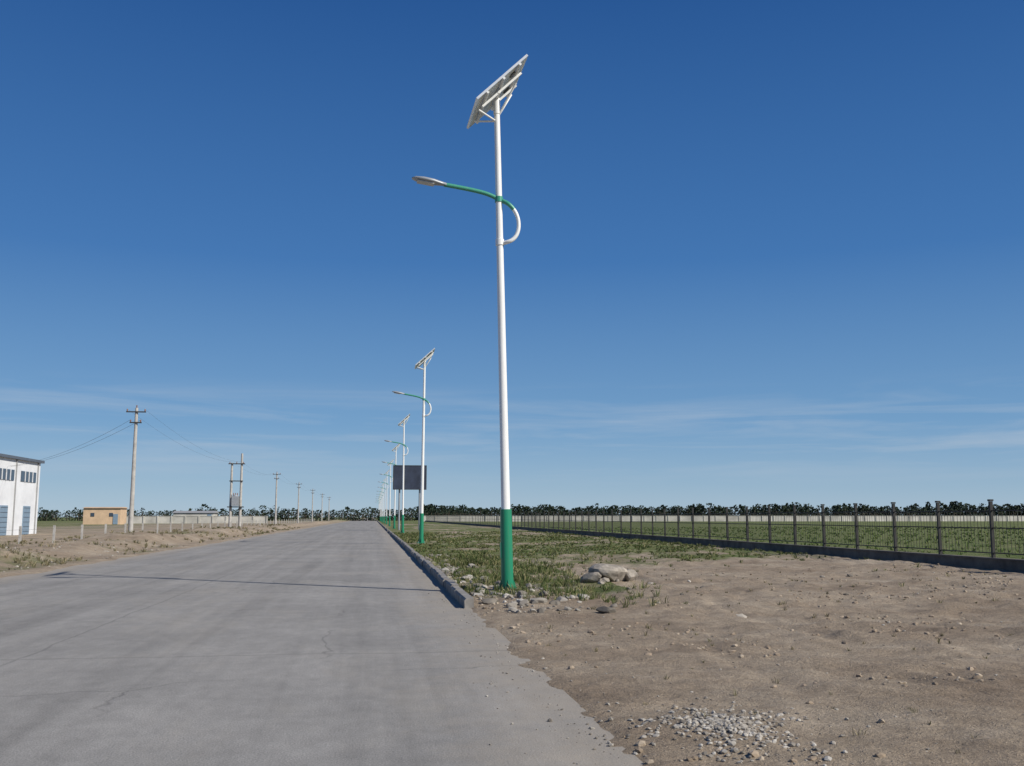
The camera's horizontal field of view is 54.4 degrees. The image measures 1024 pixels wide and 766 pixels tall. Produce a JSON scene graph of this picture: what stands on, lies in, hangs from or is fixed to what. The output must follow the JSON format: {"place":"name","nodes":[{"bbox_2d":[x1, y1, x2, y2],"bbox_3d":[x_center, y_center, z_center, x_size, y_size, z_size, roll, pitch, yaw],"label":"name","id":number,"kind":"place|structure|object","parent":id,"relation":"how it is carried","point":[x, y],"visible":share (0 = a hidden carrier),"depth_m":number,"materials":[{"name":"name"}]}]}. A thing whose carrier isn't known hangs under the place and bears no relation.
{"place":"outdoors","nodes":[
{"label":"outdoors","id":0,"kind":"place"},
{"bbox_2d":[173,513,217,515],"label":"walls","id":1,"kind":"structure","parent":0,"point":[192,514],"depth_m":230.03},
{"bbox_2d":[172,511,218,512],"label":"roof","id":2,"kind":"structure","parent":1,"relation":"on","point":[195,512],"depth_m":231.42,"materials":[{"name":"grey metal"}]},
{"bbox_2d":[126,516,267,523],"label":"boundary wall","id":3,"kind":"structure","parent":0,"point":[172,519],"depth_m":224.97,"materials":[{"name":"beige concrete"}]},
{"bbox_2d":[0,518,643,765],"bbox_3d":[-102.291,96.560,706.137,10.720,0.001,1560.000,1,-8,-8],"label":"road","id":4,"kind":"structure","parent":0,"point":[327,645],"depth_m":9.56,"materials":[{"name":"concrete"}]},
{"bbox_2d":[0,517,1023,765],"bbox_3d":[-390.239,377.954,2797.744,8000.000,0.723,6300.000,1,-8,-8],"label":"ground","id":5,"kind":"structure","parent":0,"point":[986,715],"depth_m":11.84,"materials":[{"name":"brown soil"}]},
{"bbox_2d":[0,457,40,535],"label":"walls","id":6,"kind":"structure","parent":5,"relation":"on","point":[25,493],"depth_m":80.45,"materials":[{"name":"white paint"}]},
{"bbox_2d":[0,468,35,482],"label":"windows","id":7,"kind":"structure","parent":6,"relation":"attached to","point":[8,474],"depth_m":79.27,"materials":[{"name":"blue glass"}]},
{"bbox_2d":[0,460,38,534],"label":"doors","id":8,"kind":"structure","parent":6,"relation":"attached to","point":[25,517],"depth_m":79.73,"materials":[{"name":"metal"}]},
{"bbox_2d":[0,453,44,463],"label":"roof","id":9,"kind":"structure","parent":6,"relation":"on","point":[18,458],"depth_m":80.20,"materials":[{"name":"grey metal"}]},
{"bbox_2d":[83,507,126,523],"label":"storage shed","id":10,"kind":"structure","parent":5,"relation":"on","point":[104,515],"depth_m":195.89,"materials":[{"name":"beige paint"}]},
{"bbox_2d":[126,405,145,531],"bbox_3d":[-22.722,5.642,59.725,1.150,8.660,0.311,1,-8,-8],"label":"utility pole","id":11,"kind":"object","parent":5,"relation":"on","point":[132,496],"visible":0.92,"depth_m":59.70,"materials":[{"name":"concrete"}]},
{"bbox_2d":[11,410,324,494],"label":"power line","id":12,"kind":"object","parent":11,"relation":"attached to","point":[114,433],"visible":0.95,"depth_m":68.67,"materials":[{"name":"black metal"}]},
{"bbox_2d":[0,523,299,569],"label":"dry scrub","id":13,"kind":"object","parent":5,"relation":"on","point":[32,563],"visible":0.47,"depth_m":45.97,"materials":[{"name":"plant"}]},
{"bbox_2d":[0,519,309,543],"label":"wire fence","id":14,"kind":"object","parent":5,"relation":"on","point":[53,536],"visible":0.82,"depth_m":59.23,"materials":[{"name":"concrete"}]},
{"bbox_2d":[227,453,244,526],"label":"transformer pole","id":15,"kind":"object","parent":5,"relation":"on","point":[235,500],"visible":0.87,"depth_m":104.20,"materials":[{"name":"concrete"}]},
{"bbox_2d":[37,504,473,520],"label":"tree line","id":16,"kind":"object","parent":5,"relation":"on","point":[283,514],"visible":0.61,"depth_m":384.74,"materials":[{"name":"green plant"}]},
{"bbox_2d":[273,473,280,523],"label":"utility pole","id":17,"kind":"object","parent":5,"relation":"on","point":[277,474],"visible":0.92,"depth_m":147.54,"materials":[{"name":"concrete"}]},
{"bbox_2d":[297,483,300,522],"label":"utility pole","id":18,"kind":"object","parent":5,"relation":"on","point":[298,487],"visible":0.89,"depth_m":191.60,"materials":[{"name":"concrete"}]},
{"bbox_2d":[311,489,312,521],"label":"utility pole","id":19,"kind":"object","parent":5,"relation":"on","point":[312,506],"visible":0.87,"depth_m":235.84,"materials":[{"name":"concrete"}]},
{"bbox_2d":[379,477,386,522],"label":"street lamp","id":20,"kind":"object","parent":5,"relation":"on","point":[384,503],"visible":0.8,"depth_m":225.58,"materials":[{"name":"white metal"}]},
{"bbox_2d":[381,469,389,523],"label":"street lamp","id":21,"kind":"object","parent":5,"relation":"on","point":[386,498],"visible":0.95,"depth_m":191.36,"materials":[{"name":"white metal"}]},
{"bbox_2d":[381,459,393,525],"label":"street lamp","id":22,"kind":"object","parent":5,"relation":"on","point":[390,490],"visible":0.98,"depth_m":157.19,"materials":[{"name":"white metal"}]},
{"bbox_2d":[382,444,399,528],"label":"street lamp","id":23,"kind":"object","parent":5,"relation":"on","point":[393,449],"visible":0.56,"depth_m":122.61,"materials":[{"name":"white metal"}]},
{"bbox_2d":[384,414,409,532],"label":"street lamp","id":24,"kind":"object","parent":5,"relation":"on","point":[403,444],"visible":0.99,"depth_m":88.36,"materials":[{"name":"white metal"}]},
{"bbox_2d":[393,465,426,529],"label":"billboard","id":25,"kind":"object","parent":5,"relation":"on","point":[412,477],"visible":0.75,"depth_m":108.95,"materials":[{"name":"metal"}]},
{"bbox_2d":[392,348,434,543],"bbox_3d":[-5.433,3.485,53.987,2.267,10.754,1.560,1,-8,-7],"label":"street lamp","id":26,"kind":"object","parent":5,"relation":"on","point":[423,360],"visible":0.98,"depth_m":54.05,"materials":[{"name":"white metal"}]},
{"bbox_2d":[377,520,473,608],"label":"kerb","id":27,"kind":"structure","parent":5,"relation":"on","point":[463,598],"depth_m":21.47,"materials":[{"name":"concrete"}]},
{"bbox_2d":[412,54,527,590],"bbox_3d":[-0.801,-1.079,19.567,2.267,10.754,1.560,0,-8,-10],"label":"street lamp","id":28,"kind":"object","parent":5,"relation":"on","point":[494,94],"visible":0.95,"depth_m":19.70,"materials":[{"name":"white metal"}]},
{"bbox_2d":[3,539,1023,764],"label":"pebbles","id":29,"kind":"object","parent":5,"relation":"on","point":[797,713],"visible":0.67,"depth_m":10.36,"materials":[{"name":"grey stone"}]},
{"bbox_2d":[423,551,687,607],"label":"weeds","id":30,"kind":"object","parent":5,"relation":"on","point":[489,559],"visible":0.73,"depth_m":21.92,"materials":[{"name":"green plant"}]},
{"bbox_2d":[573,563,653,584],"bbox_3d":[2.073,4.055,21.092,1.690,0.467,0.938,3,-8,-20],"label":"concrete rubble block","id":31,"kind":"object","parent":5,"relation":"on","point":[602,573],"depth_m":20.82,"materials":[{"name":"beige concrete"}]},
{"bbox_2d":[392,531,920,597],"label":"weeds","id":32,"kind":"object","parent":5,"relation":"on","point":[410,537],"visible":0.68,"depth_m":42.04,"materials":[{"name":"green plant"}]},
{"bbox_2d":[548,696,848,765],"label":"gravel heap","id":33,"kind":"object","parent":5,"relation":"on","point":[713,720],"visible":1,"depth_m":6.60,"materials":[{"name":"grey gravel"}]},
{"bbox_2d":[410,501,1023,519],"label":"tree line","id":34,"kind":"object","parent":5,"relation":"on","point":[701,509],"visible":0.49,"depth_m":431.93,"materials":[{"name":"green plant"}]},
{"bbox_2d":[424,554,1013,648],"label":"rubble stones","id":35,"kind":"object","parent":5,"relation":"on","point":[521,602],"visible":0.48,"depth_m":16.63,"materials":[{"name":"grey stone"}]},
{"bbox_2d":[426,521,1023,571],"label":"fence base wall","id":36,"kind":"structure","parent":5,"relation":"on","point":[1006,564],"depth_m":35.65,"materials":[{"name":"concrete"}]},
{"bbox_2d":[426,499,1023,557],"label":"metal fence","id":37,"kind":"object","parent":36,"relation":"on","point":[604,528],"visible":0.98,"depth_m":39.23,"materials":[{"name":"metal"}]},
{"bbox_2d":[457,562,1023,765],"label":"dirt clods","id":38,"kind":"object","parent":5,"relation":"on","point":[756,753],"visible":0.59,"depth_m":12.29,"materials":[{"name":"brown soil"}]},
{"bbox_2d":[488,567,1022,752],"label":"stones","id":39,"kind":"object","parent":5,"relation":"on","point":[792,648],"visible":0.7,"depth_m":12.89,"materials":[{"name":"grey stone"}]},
{"bbox_2d":[0,0,1023,516],"label":"sky","id":40,"kind":"structure","parent":0,"point":[764,252],"materials":[{"name":"blue"}]},
{"bbox_2d":[424,516,1023,521],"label":"boundary wall","id":41,"kind":"structure","parent":0,"point":[760,518],"depth_m":328.84,"materials":[{"name":"white concrete"}]},
{"bbox_2d":[534,526,1023,558],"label":"meadow grass","id":42,"kind":"structure","parent":0,"point":[714,528],"depth_m":75.65,"materials":[{"name":"green plant"}]}
]}

